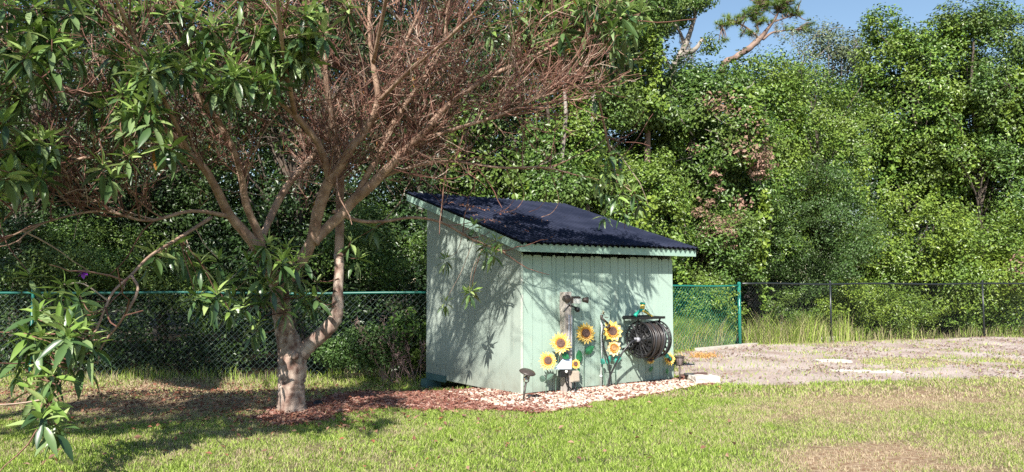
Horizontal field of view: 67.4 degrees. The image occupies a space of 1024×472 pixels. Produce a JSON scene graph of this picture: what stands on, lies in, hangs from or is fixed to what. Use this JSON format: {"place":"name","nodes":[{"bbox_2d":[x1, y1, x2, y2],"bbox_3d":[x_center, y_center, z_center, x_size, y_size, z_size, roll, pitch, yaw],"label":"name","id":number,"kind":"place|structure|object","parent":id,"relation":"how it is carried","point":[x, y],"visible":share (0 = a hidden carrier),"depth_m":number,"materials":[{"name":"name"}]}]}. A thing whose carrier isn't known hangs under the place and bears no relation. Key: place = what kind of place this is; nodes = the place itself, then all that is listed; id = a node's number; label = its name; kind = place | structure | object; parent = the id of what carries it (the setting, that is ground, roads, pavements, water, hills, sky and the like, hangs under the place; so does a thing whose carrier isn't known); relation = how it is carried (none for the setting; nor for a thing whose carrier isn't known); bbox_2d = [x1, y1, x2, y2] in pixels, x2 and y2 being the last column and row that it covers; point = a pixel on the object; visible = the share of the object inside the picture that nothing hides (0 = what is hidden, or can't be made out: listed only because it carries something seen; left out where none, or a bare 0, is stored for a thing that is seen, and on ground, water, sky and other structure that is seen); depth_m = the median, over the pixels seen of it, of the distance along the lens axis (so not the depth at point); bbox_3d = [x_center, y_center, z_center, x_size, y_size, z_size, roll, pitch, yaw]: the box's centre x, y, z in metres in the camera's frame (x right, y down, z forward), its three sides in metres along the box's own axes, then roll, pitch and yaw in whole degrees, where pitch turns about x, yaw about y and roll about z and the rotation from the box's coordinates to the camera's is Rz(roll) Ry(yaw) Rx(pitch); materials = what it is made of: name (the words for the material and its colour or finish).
{"place":"outdoors","nodes":[
{"label":"outdoors","id":0,"kind":"place"},
{"bbox_2d":[0,334,1023,471],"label":"lawn grass","id":1,"kind":"structure","parent":0,"point":[412,449],"depth_m":7.26,"materials":[{"name":"green plant"}]},
{"bbox_2d":[382,306,425,369],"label":"broadleaf shrub","id":2,"kind":"object","parent":1,"relation":"on","point":[410,317],"visible":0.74,"depth_m":11.96,"materials":[{"name":"green plant"}]},
{"bbox_2d":[0,287,1023,471],"bbox_3d":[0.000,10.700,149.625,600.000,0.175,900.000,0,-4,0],"label":"ground","id":3,"kind":"structure","parent":0,"point":[770,378],"depth_m":9.48,"materials":[{"name":"soil"}]},
{"bbox_2d":[0,207,75,313],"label":"broadleaf shrub","id":4,"kind":"object","parent":3,"relation":"on","point":[9,228],"visible":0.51,"depth_m":13.72,"materials":[{"name":"green plant"}]},
{"bbox_2d":[0,0,180,362],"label":"broadleaf tree","id":5,"kind":"object","parent":3,"relation":"on","point":[28,205],"visible":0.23,"depth_m":14.56,"materials":[{"name":"green plant"}]},
{"bbox_2d":[0,208,186,303],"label":"broadleaf shrub","id":6,"kind":"object","parent":3,"relation":"on","point":[89,258],"visible":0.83,"depth_m":13.77,"materials":[{"name":"green plant"}]},
{"bbox_2d":[28,0,293,356],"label":"broadleaf tree","id":7,"kind":"object","parent":3,"relation":"on","point":[154,177],"visible":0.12,"depth_m":15.95,"materials":[{"name":"green plant"}]},
{"bbox_2d":[147,245,232,337],"bbox_3d":[-5.365,0.939,12.941,1.210,1.572,1.261,0,-4,0],"label":"broadleaf shrub","id":8,"kind":"object","parent":3,"relation":"on","point":[187,305],"visible":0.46,"depth_m":12.80,"materials":[{"name":"green plant"}]},
{"bbox_2d":[0,289,426,380],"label":"chain link fence","id":9,"kind":"object","parent":3,"relation":"on","point":[292,293],"visible":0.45,"depth_m":12.02,"materials":[{"name":"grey metal"}]},
{"bbox_2d":[161,0,410,339],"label":"broadleaf tree","id":10,"kind":"object","parent":3,"relation":"on","point":[276,154],"visible":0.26,"depth_m":15.15,"materials":[{"name":"green plant"}]},
{"bbox_2d":[0,0,696,470],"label":"flowering tree","id":11,"kind":"object","parent":3,"relation":"on","point":[300,42],"visible":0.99,"depth_m":7.36,"materials":[{"name":"green plant"}]},
{"bbox_2d":[308,321,405,371],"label":"shrub","id":12,"kind":"object","parent":3,"relation":"on","point":[327,355],"visible":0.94,"depth_m":11.57,"materials":[{"name":"green plant"}]},
{"bbox_2d":[310,191,426,290],"bbox_3d":[-2.395,0.085,13.701,1.837,1.865,2.243,-3,-5,43],"label":"broadleaf shrub","id":13,"kind":"object","parent":3,"relation":"on","point":[384,256],"visible":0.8,"depth_m":13.71,"materials":[{"name":"green plant"}]},
{"bbox_2d":[0,370,744,471],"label":"leaf litter","id":14,"kind":"object","parent":3,"relation":"on","point":[202,396],"visible":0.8,"depth_m":8.70,"materials":[{"name":"brown plant"}]},
{"bbox_2d":[351,307,427,383],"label":"bare shrub","id":15,"kind":"object","parent":3,"relation":"on","point":[395,355],"visible":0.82,"depth_m":11.65,"materials":[{"name":"green plant"}]},
{"bbox_2d":[311,0,532,342],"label":"broadleaf tree","id":16,"kind":"object","parent":3,"relation":"on","point":[430,180],"visible":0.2,"depth_m":16.71,"materials":[{"name":"green plant"}]},
{"bbox_2d":[246,376,714,425],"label":"mulch","id":17,"kind":"object","parent":3,"relation":"on","point":[451,402],"visible":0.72,"depth_m":8.95,"materials":[{"name":"brown wood"}]},
{"bbox_2d":[448,379,697,409],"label":"pebbles","id":18,"kind":"object","parent":17,"relation":"on","point":[608,395],"visible":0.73,"depth_m":9.51,"materials":[{"name":"white gravel"}]},
{"bbox_2d":[550,332,570,391],"bbox_3d":[0.611,1.618,9.676,0.291,0.823,0.113,0,-4,-5],"label":"sunflower stake","id":19,"kind":"object","parent":18,"relation":"on","point":[560,343],"visible":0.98,"depth_m":9.68,"materials":[{"name":"yellow metal"}]},
{"bbox_2d":[576,323,594,387],"bbox_3d":[0.965,1.595,10.100,0.302,0.921,0.076,2,-4,-25],"label":"sunflower stake","id":20,"kind":"object","parent":18,"relation":"on","point":[586,333],"visible":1,"depth_m":10.11,"materials":[{"name":"yellow metal"}]},
{"bbox_2d":[600,341,620,384],"bbox_3d":[1.314,1.730,10.249,0.356,0.669,0.091,3,-5,-41],"label":"sunflower stake","id":21,"kind":"object","parent":18,"relation":"on","point":[613,348],"visible":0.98,"depth_m":10.30,"materials":[{"name":"yellow metal"}]},
{"bbox_2d":[684,373,694,379],"bbox_3d":[2.523,2.017,10.934,0.148,0.120,0.150,0,-4,0],"label":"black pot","id":22,"kind":"object","parent":18,"relation":"on","point":[686,375],"visible":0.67,"depth_m":10.90,"materials":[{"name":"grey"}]},
{"bbox_2d":[572,360,579,387],"bbox_3d":[0.832,1.810,9.870,0.084,0.463,0.172,-3,-4,38],"label":"sunflower stake","id":23,"kind":"object","parent":17,"relation":"on","point":[575,364],"visible":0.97,"depth_m":9.85,"materials":[{"name":"yellow metal"}]},
{"bbox_2d":[599,311,610,385],"bbox_3d":[1.239,1.530,10.246,0.174,1.068,0.112,2,-4,-26],"label":"garden tap","id":24,"kind":"object","parent":17,"relation":"on","point":[602,319],"visible":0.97,"depth_m":10.25,"materials":[{"name":"plastic"}]},
{"bbox_2d":[599,325,606,386],"bbox_3d":[1.211,1.627,10.235,0.106,0.884,0.055,1,-4,-15],"label":"green hose","id":25,"kind":"object","parent":24,"relation":"attached to","point":[600,354],"visible":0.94,"depth_m":10.23,"materials":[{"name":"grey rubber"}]},
{"bbox_2d":[601,325,610,385],"bbox_3d":[1.248,1.623,10.209,0.146,0.885,0.042,2,-4,-35],"label":"supply hose","id":26,"kind":"object","parent":24,"relation":"hanging from","point":[605,351],"visible":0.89,"depth_m":10.20,"materials":[{"name":"grey rubber"}]},
{"bbox_2d":[603,320,622,384],"bbox_3d":[1.350,1.602,10.330,0.292,0.935,0.112,1,-4,-21],"label":"sunflower stake","id":27,"kind":"object","parent":17,"relation":"on","point":[613,331],"visible":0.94,"depth_m":10.33,"materials":[{"name":"yellow metal"}]},
{"bbox_2d":[688,374,720,384],"bbox_3d":[2.686,2.017,10.766,0.376,0.139,0.317,1,-4,-9],"label":"concrete block","id":28,"kind":"object","parent":17,"relation":"on","point":[699,378],"depth_m":10.63,"materials":[{"name":"concrete"}]},
{"bbox_2d":[430,65,580,200],"bbox_3d":[-0.093,-0.608,17.571,4.090,6.376,3.828,0,-4,0],"label":"broadleaf tree","id":29,"kind":"object","parent":3,"relation":"on","point":[498,179],"visible":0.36,"depth_m":16.76,"materials":[{"name":"green plant"}]},
{"bbox_2d":[0,0,1023,340],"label":"woods","id":30,"kind":"object","parent":3,"relation":"on","point":[352,182],"visible":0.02,"depth_m":22.42,"materials":[{"name":"green plant"}]},
{"bbox_2d":[0,156,1023,375],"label":"undergrowth","id":31,"kind":"object","parent":3,"relation":"on","point":[210,234],"visible":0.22,"depth_m":15.35,"materials":[{"name":"green plant"}]},
{"bbox_2d":[691,185,743,250],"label":"dying shrub","id":32,"kind":"object","parent":31,"relation":"on","point":[707,204],"visible":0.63,"depth_m":18.86,"materials":[{"name":"brown plant"}]},
{"bbox_2d":[672,203,781,299],"bbox_3d":[5.283,0.466,19.685,3.031,2.535,3.111,2,-4,-25],"label":"broadleaf shrub","id":33,"kind":"object","parent":31,"relation":"on","point":[739,271],"visible":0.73,"depth_m":18.83,"materials":[{"name":"green plant"}]},
{"bbox_2d":[761,154,890,300],"bbox_3d":[8.422,-0.245,21.000,3.644,4.095,3.289,-3,-4,37],"label":"round shrub","id":34,"kind":"object","parent":31,"relation":"on","point":[833,267],"visible":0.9,"depth_m":20.85,"materials":[{"name":"green plant"}]},
{"bbox_2d":[0,304,1023,383],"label":"tall weeds","id":35,"kind":"object","parent":3,"relation":"on","point":[806,329],"visible":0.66,"depth_m":17.43,"materials":[{"name":"green plant"}]},
{"bbox_2d":[519,368,535,398],"bbox_3d":[0.181,1.782,9.004,0.194,0.453,0.193,0,-4,0],"label":"solar path light","id":36,"kind":"object","parent":3,"relation":"on","point":[527,373],"visible":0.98,"depth_m":8.98,"materials":[{"name":"brown metal"}]},
{"bbox_2d":[493,15,583,181],"bbox_3d":[0.595,-1.165,17.036,2.241,7.423,1.882,1,-4,-18],"label":"slender tree","id":37,"kind":"object","parent":3,"relation":"on","point":[543,137],"visible":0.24,"depth_m":16.62,"materials":[{"name":"green plant"}]},
{"bbox_2d":[539,352,556,393],"bbox_3d":[0.434,1.721,9.472,0.170,0.592,0.224,-2,-4,33],"label":"sunflower stake","id":38,"kind":"object","parent":3,"relation":"on","point":[547,360],"visible":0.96,"depth_m":9.49,"materials":[{"name":"yellow metal"}]},
{"bbox_2d":[510,135,591,210],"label":"broadleaf shrub","id":39,"kind":"object","parent":3,"relation":"on","point":[550,194],"visible":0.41,"depth_m":15.73,"materials":[{"name":"green plant"}]},
{"bbox_2d":[405,191,698,393],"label":"garden shed","id":40,"kind":"structure","parent":3,"relation":"on","point":[503,332],"depth_m":10.50,"materials":[{"name":"green paint"}]},
{"bbox_2d":[443,201,554,237],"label":"roof leaf litter","id":41,"kind":"object","parent":40,"relation":"on","point":[465,205],"visible":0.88,"depth_m":11.33,"materials":[{"name":"brown plant"}]},
{"bbox_2d":[622,315,671,360],"bbox_3d":[1.840,1.394,10.465,0.529,0.611,0.546,3,-4,-35],"label":"hose reel","id":42,"kind":"object","parent":40,"relation":"attached to","point":[650,337],"visible":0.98,"depth_m":10.35,"materials":[{"name":"black plastic"}]},
{"bbox_2d":[607,339,636,386],"bbox_3d":[1.467,1.720,10.212,0.432,0.685,0.080,1,-4,-14],"label":"feed hose","id":43,"kind":"object","parent":42,"relation":"attached to","point":[622,352],"visible":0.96,"depth_m":10.18,"materials":[{"name":"grey rubber"}]},
{"bbox_2d":[633,302,653,316],"bbox_3d":[1.816,1.026,10.548,0.393,0.236,0.074,3,-4,-38],"label":"hose sprayer","id":44,"kind":"object","parent":42,"relation":"on","point":[642,307],"visible":0.97,"depth_m":10.51,"materials":[{"name":"teal plastic"}]},
{"bbox_2d":[519,0,610,204],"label":"slender tree","id":45,"kind":"object","parent":3,"relation":"on","point":[587,183],"visible":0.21,"depth_m":16.44,"materials":[{"name":"green plant"}]},
{"bbox_2d":[559,292,571,391],"bbox_3d":[0.699,1.399,9.841,0.124,1.369,0.133,3,-4,-35],"label":"utility post","id":46,"kind":"object","parent":3,"relation":"on","point":[566,321],"visible":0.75,"depth_m":9.82,"materials":[{"name":"brown wood"}]},
{"bbox_2d":[555,358,571,376],"bbox_3d":[0.648,1.640,9.706,0.373,0.280,0.120,3,-4,-35],"label":"weather cover","id":47,"kind":"object","parent":46,"relation":"attached to","point":[565,364],"visible":1,"depth_m":9.68,"materials":[{"name":"white plastic"}]},
{"bbox_2d":[565,370,579,391],"bbox_3d":[0.751,1.869,9.790,0.248,0.287,0.090,3,-4,-35],"label":"beige outlet box","id":48,"kind":"object","parent":46,"relation":"attached to","point":[574,376],"visible":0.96,"depth_m":9.79,"materials":[{"name":"plastic"}]},
{"bbox_2d":[562,295,588,311],"bbox_3d":[0.812,0.871,9.910,0.417,0.227,0.111,2,-4,-32],"label":"motion floodlight","id":49,"kind":"object","parent":46,"relation":"attached to","point":[572,299],"visible":1,"depth_m":9.87,"materials":[{"name":"brown metal"}]},
{"bbox_2d":[541,79,610,180],"bbox_3d":[1.436,-2.258,17.158,1.460,2.781,1.866,-2,-4,23],"label":"broadleaf shrub","id":50,"kind":"object","parent":3,"relation":"on","point":[587,157],"visible":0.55,"depth_m":16.84,"materials":[{"name":"green plant"}]},
{"bbox_2d":[520,0,675,208],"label":"tall tree","id":51,"kind":"object","parent":3,"relation":"on","point":[616,118],"visible":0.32,"depth_m":17.97,"materials":[{"name":"green plant"}]},
{"bbox_2d":[559,0,659,211],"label":"slender tree","id":52,"kind":"object","parent":3,"relation":"on","point":[608,189],"visible":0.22,"depth_m":17.07,"materials":[{"name":"green plant"}]},
{"bbox_2d":[579,133,699,294],"bbox_3d":[2.909,-0.339,18.142,3.104,4.156,3.092,2,-4,-23],"label":"broadleaf shrub","id":53,"kind":"object","parent":3,"relation":"on","point":[671,200],"visible":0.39,"depth_m":17.38,"materials":[{"name":"green plant"}]},
{"bbox_2d":[647,358,654,380],"bbox_3d":[1.945,1.878,10.774,0.136,0.439,0.064,2,-4,-35],"label":"sunflower stake","id":54,"kind":"object","parent":3,"relation":"on","point":[650,363],"visible":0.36,"depth_m":10.78,"materials":[{"name":"yellow metal"}]},
{"bbox_2d":[621,0,690,220],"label":"slender tree","id":55,"kind":"object","parent":3,"relation":"on","point":[659,118],"visible":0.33,"depth_m":18.92,"materials":[{"name":"green plant"}]},
{"bbox_2d":[664,352,674,378],"bbox_3d":[2.263,1.884,10.986,0.194,0.453,0.063,1,-4,-14],"label":"sunflower stake","id":56,"kind":"object","parent":3,"relation":"on","point":[668,361],"visible":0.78,"depth_m":10.98,"materials":[{"name":"yellow metal"}]},
{"bbox_2d":[674,355,684,380],"bbox_3d":[2.374,1.908,10.870,0.150,0.429,0.150,0,-4,0],"label":"solar path light","id":57,"kind":"object","parent":3,"relation":"on","point":[679,359],"visible":0.97,"depth_m":10.84,"materials":[{"name":"brown metal"}]},
{"bbox_2d":[660,0,726,224],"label":"mossy tree","id":58,"kind":"object","parent":3,"relation":"on","point":[694,7],"visible":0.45,"depth_m":29.44,"materials":[{"name":"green plant"}]},
{"bbox_2d":[680,372,707,375],"bbox_3d":[2.742,2.103,11.631,0.560,0.062,0.081,2,-4,-31],"label":"edging timber","id":59,"kind":"object","parent":3,"relation":"on","point":[704,373],"visible":0.42,"depth_m":11.69,"materials":[{"name":"brown wood"}]},
{"bbox_2d":[614,55,787,323],"bbox_3d":[4.896,-1.079,20.819,4.912,7.742,4.200,-2,-4,34],"label":"vine covered tree","id":60,"kind":"object","parent":3,"relation":"on","point":[699,92],"visible":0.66,"depth_m":19.62,"materials":[{"name":"green plant"}]},
{"bbox_2d":[677,350,725,358],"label":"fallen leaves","id":61,"kind":"object","parent":3,"relation":"on","point":[703,355],"visible":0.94,"depth_m":14.61,"materials":[{"name":"plant"}]},
{"bbox_2d":[673,282,741,349],"bbox_3d":[2.163,1.683,14.835,7.645,1.617,0.084,3,-5,-39],"label":"chain link fence","id":62,"kind":"object","parent":3,"relation":"on","point":[738,288],"visible":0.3,"depth_m":16.55,"materials":[{"name":"teal metal"}]},
{"bbox_2d":[673,274,750,334],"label":"shrub","id":63,"kind":"object","parent":3,"relation":"on","point":[717,299],"visible":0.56,"depth_m":17.36,"materials":[{"name":"green plant"}]},
{"bbox_2d":[695,342,756,350],"bbox_3d":[4.715,2.416,16.760,2.252,0.060,0.160,3,-5,-42],"label":"concrete strip","id":64,"kind":"object","parent":3,"relation":"on","point":[719,347],"visible":0.71,"depth_m":16.50,"materials":[{"name":"beige concrete"}]},
{"bbox_2d":[687,44,821,328],"bbox_3d":[6.923,-1.414,22.615,3.820,8.606,4.011,-2,-4,35],"label":"vine covered tree","id":65,"kind":"object","parent":3,"relation":"on","point":[786,129],"visible":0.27,"depth_m":22.09,"materials":[{"name":"green plant"}]},
{"bbox_2d":[712,0,817,310],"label":"pine tree","id":66,"kind":"object","parent":3,"relation":"on","point":[759,8],"visible":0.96,"depth_m":33.54,"materials":[{"name":"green plant"}]},
{"bbox_2d":[765,285,822,332],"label":"shrub","id":67,"kind":"object","parent":3,"relation":"on","point":[778,307],"visible":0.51,"depth_m":19.52,"materials":[{"name":"green plant"}]},
{"bbox_2d":[758,46,891,325],"bbox_3d":[9.287,-1.426,23.512,4.856,8.772,4.300,0,-4,0],"label":"broadleaf tree","id":68,"kind":"object","parent":3,"relation":"on","point":[827,136],"visible":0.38,"depth_m":22.75,"materials":[{"name":"green plant"}]},
{"bbox_2d":[812,359,851,362],"bbox_3d":[5.747,2.243,13.783,0.611,0.054,0.332,0,-4,0],"label":"paver","id":69,"kind":"object","parent":3,"relation":"on","point":[836,360],"visible":0.9,"depth_m":13.66,"materials":[{"name":"concrete"}]},
{"bbox_2d":[769,15,900,285],"bbox_3d":[11.715,-2.493,28.234,5.075,11.465,4.578,2,-4,-29],"label":"grey green tree","id":70,"kind":"object","parent":3,"relation":"on","point":[839,55],"visible":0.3,"depth_m":28.18,"materials":[{"name":"green plant"}]},
{"bbox_2d":[673,336,1023,382],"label":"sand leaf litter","id":71,"kind":"object","parent":3,"relation":"on","point":[949,346],"visible":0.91,"depth_m":14.55,"materials":[{"name":"brown plant"}]},
{"bbox_2d":[804,276,924,336],"bbox_3d":[9.424,1.877,20.619,3.093,1.602,3.145,0,-4,0],"label":"shrub","id":72,"kind":"object","parent":3,"relation":"on","point":[889,305],"visible":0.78,"depth_m":20.16,"materials":[{"name":"green plant"}]},
{"bbox_2d":[830,369,902,372],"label":"half buried slab","id":73,"kind":"structure","parent":3,"relation":"on","point":[870,371],"depth_m":12.16,"materials":[{"name":"concrete"}]},
{"bbox_2d":[741,280,1023,343],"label":"chain link fence","id":74,"kind":"object","parent":3,"relation":"on","point":[903,284],"visible":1,"depth_m":18.95,"materials":[{"name":"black metal"}]},
{"bbox_2d":[830,174,990,330],"bbox_3d":[11.370,0.514,22.312,4.046,4.526,4.105,0,-4,0],"label":"arching shrub","id":75,"kind":"object","parent":3,"relation":"on","point":[896,256],"visible":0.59,"depth_m":21.53,"materials":[{"name":"green plant"}]},
{"bbox_2d":[879,292,950,335],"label":"shrub","id":76,"kind":"object","parent":3,"relation":"on","point":[925,304],"visible":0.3,"depth_m":20.59,"materials":[{"name":"green plant"}]},
{"bbox_2d":[847,2,1002,322],"bbox_3d":[13.292,-2.402,25.099,3.798,10.889,4.675,3,-5,-39],"label":"broadleaf tree","id":77,"kind":"object","parent":3,"relation":"on","point":[899,42],"visible":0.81,"depth_m":24.51,"materials":[{"name":"green plant"}]},
{"bbox_2d":[902,0,1023,327],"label":"broadleaf tree","id":78,"kind":"object","parent":3,"relation":"on","point":[993,26],"visible":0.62,"depth_m":23.48,"materials":[{"name":"green plant"}]},
{"bbox_2d":[920,200,1023,329],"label":"arching shrub","id":79,"kind":"object","parent":3,"relation":"on","point":[1001,236],"visible":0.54,"depth_m":21.34,"materials":[{"name":"green plant"}]},
{"bbox_2d":[937,282,1023,334],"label":"shrub","id":80,"kind":"object","parent":3,"relation":"on","point":[970,319],"visible":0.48,"depth_m":21.09,"materials":[{"name":"green plant"}]},
{"bbox_2d":[962,23,1023,239],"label":"broadleaf tree","id":81,"kind":"object","parent":3,"relation":"on","point":[985,156],"visible":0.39,"depth_m":23.59,"materials":[{"name":"green plant"}]},
{"bbox_2d":[0,0,1023,282],"label":"sky","id":82,"kind":"structure","parent":0,"point":[845,12],"materials":[{"name":"blue"}]}
]}

